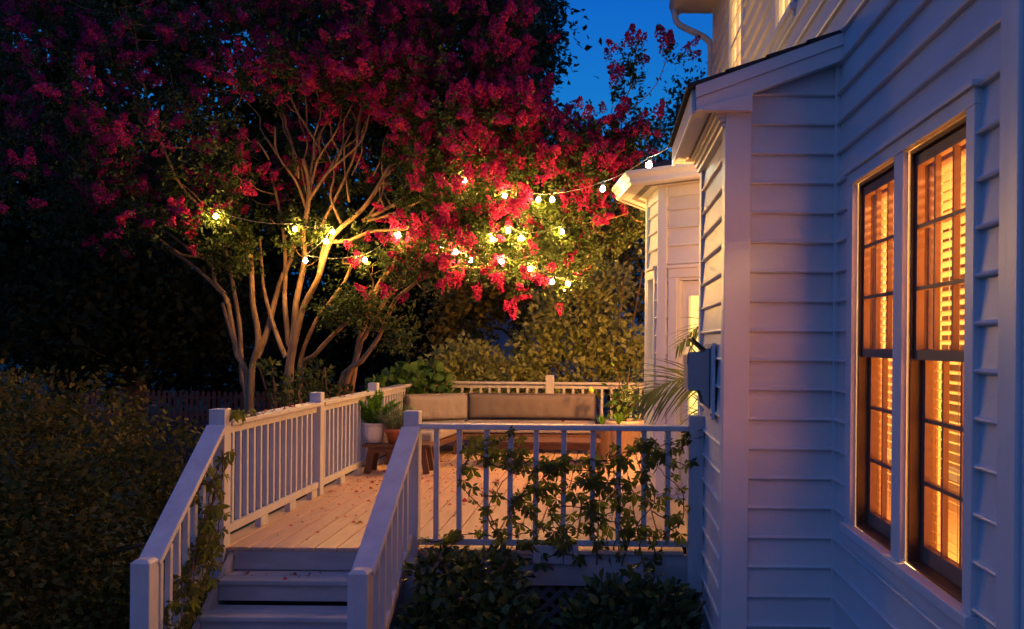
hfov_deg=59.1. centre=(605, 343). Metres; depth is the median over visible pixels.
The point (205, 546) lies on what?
creeper vine
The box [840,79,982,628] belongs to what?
window
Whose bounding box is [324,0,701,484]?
crape myrtle
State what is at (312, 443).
deck railing
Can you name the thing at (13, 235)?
shade tree
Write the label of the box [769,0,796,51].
window
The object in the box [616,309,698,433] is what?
potted palm
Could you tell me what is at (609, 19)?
sky
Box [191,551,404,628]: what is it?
deck steps
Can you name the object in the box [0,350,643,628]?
ground
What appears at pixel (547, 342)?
bush
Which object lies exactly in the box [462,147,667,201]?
string lights
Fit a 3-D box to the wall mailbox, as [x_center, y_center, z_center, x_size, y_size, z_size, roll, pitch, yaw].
[0.627,0.226,6.090,0.180,0.539,0.500,1,0,0]
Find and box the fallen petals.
[244,394,652,579]
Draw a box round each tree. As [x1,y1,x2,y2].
[0,0,297,441]
[0,175,329,447]
[43,275,369,415]
[112,0,447,408]
[250,0,601,392]
[409,252,605,374]
[466,0,588,391]
[503,133,670,344]
[525,193,645,414]
[588,357,643,454]
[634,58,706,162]
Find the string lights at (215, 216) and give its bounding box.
[213,211,399,262]
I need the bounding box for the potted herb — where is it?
[370,402,421,443]
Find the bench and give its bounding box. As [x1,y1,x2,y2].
[362,441,433,473]
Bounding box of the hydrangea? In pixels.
[365,359,461,456]
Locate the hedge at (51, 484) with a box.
[0,357,234,628]
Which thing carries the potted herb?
on the bench
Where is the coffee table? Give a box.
[479,437,600,461]
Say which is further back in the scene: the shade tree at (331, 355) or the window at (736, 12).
the shade tree at (331, 355)
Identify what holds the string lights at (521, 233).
attached to the crape myrtle at (500, 104)
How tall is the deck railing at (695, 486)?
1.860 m
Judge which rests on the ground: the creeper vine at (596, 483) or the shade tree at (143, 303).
the shade tree at (143, 303)
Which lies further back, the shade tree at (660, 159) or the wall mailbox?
the shade tree at (660, 159)
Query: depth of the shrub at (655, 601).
6.01 m
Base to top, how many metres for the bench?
0.345 m
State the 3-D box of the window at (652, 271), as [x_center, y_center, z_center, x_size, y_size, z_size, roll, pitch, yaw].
[0.475,0.164,9.432,0.058,1.920,0.480,1,0,-7]
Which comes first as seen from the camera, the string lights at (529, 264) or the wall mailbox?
the wall mailbox
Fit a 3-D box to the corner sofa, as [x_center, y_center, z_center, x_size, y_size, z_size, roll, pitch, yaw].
[-1.478,1.122,12.139,2.696,0.792,2.158,1,0,0]
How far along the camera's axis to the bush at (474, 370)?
14.95 m
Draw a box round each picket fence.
[37,389,331,422]
[103,416,262,478]
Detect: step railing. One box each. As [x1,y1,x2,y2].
[130,425,226,628]
[347,426,420,628]
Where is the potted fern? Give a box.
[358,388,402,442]
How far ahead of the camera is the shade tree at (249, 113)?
24.45 m
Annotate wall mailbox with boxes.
[683,337,715,419]
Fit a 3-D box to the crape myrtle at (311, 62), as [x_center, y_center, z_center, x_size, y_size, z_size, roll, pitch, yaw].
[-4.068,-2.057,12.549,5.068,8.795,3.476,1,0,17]
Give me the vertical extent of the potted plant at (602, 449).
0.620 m
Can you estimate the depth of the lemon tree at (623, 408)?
12.33 m
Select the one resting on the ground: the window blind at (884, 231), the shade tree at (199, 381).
the shade tree at (199, 381)
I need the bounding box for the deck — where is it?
[226,440,697,628]
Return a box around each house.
[330,190,614,421]
[612,0,1023,628]
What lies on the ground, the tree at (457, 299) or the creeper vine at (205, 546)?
the tree at (457, 299)
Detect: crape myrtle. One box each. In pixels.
[0,0,296,457]
[152,0,472,507]
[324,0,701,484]
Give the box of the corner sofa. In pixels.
[383,393,594,463]
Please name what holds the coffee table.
on the deck
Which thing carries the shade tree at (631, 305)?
on the ground
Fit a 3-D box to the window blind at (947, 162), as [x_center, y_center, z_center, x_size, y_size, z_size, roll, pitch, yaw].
[1.532,0.058,3.810,0.060,1.861,0.690,1,0,0]
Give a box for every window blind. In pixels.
[877,187,893,515]
[931,144,965,562]
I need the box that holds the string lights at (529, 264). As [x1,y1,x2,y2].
[452,249,569,284]
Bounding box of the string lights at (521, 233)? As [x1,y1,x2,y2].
[454,224,563,253]
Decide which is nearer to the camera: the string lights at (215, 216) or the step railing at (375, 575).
the step railing at (375, 575)
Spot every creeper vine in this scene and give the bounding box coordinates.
[163,407,258,628]
[418,425,704,574]
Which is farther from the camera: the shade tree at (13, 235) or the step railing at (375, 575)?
the shade tree at (13, 235)
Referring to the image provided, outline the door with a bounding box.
[681,280,698,492]
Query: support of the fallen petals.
on the deck
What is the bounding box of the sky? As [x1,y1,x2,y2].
[13,0,712,351]
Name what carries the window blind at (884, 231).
attached to the house at (804, 132)
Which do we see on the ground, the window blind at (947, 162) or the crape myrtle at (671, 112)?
the crape myrtle at (671, 112)
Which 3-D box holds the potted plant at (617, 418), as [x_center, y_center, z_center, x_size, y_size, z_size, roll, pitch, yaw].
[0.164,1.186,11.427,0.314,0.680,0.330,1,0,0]
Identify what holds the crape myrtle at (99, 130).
on the ground
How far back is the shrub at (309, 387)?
11.53 m
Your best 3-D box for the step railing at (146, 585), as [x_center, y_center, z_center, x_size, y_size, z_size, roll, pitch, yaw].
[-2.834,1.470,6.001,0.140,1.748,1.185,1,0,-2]
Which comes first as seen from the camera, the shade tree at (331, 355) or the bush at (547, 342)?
the bush at (547, 342)
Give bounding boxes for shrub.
[251,356,353,500]
[393,543,555,628]
[552,560,705,628]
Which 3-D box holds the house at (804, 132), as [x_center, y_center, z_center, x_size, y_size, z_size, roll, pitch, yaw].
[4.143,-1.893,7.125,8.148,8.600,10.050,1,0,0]
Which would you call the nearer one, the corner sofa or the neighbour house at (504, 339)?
the corner sofa
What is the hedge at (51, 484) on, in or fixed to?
on the ground
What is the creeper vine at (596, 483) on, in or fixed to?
attached to the deck railing at (695, 486)
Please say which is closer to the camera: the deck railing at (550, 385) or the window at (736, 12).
the window at (736, 12)
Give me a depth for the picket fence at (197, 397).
25.19 m
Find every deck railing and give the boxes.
[207,383,413,595]
[404,410,703,628]
[436,375,643,436]
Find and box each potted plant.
[595,414,609,461]
[609,411,628,459]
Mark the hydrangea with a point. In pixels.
(416, 372)
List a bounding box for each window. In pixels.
[645,266,656,450]
[728,0,744,68]
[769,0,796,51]
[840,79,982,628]
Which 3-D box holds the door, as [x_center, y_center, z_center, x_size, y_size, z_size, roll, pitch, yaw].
[1.073,0.428,8.685,0.746,2.093,0.091,1,0,37]
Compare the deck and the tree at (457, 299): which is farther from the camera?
the tree at (457, 299)
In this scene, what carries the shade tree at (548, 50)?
on the ground
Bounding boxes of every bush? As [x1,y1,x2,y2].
[417,330,550,420]
[495,254,644,474]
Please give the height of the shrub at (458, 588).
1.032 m

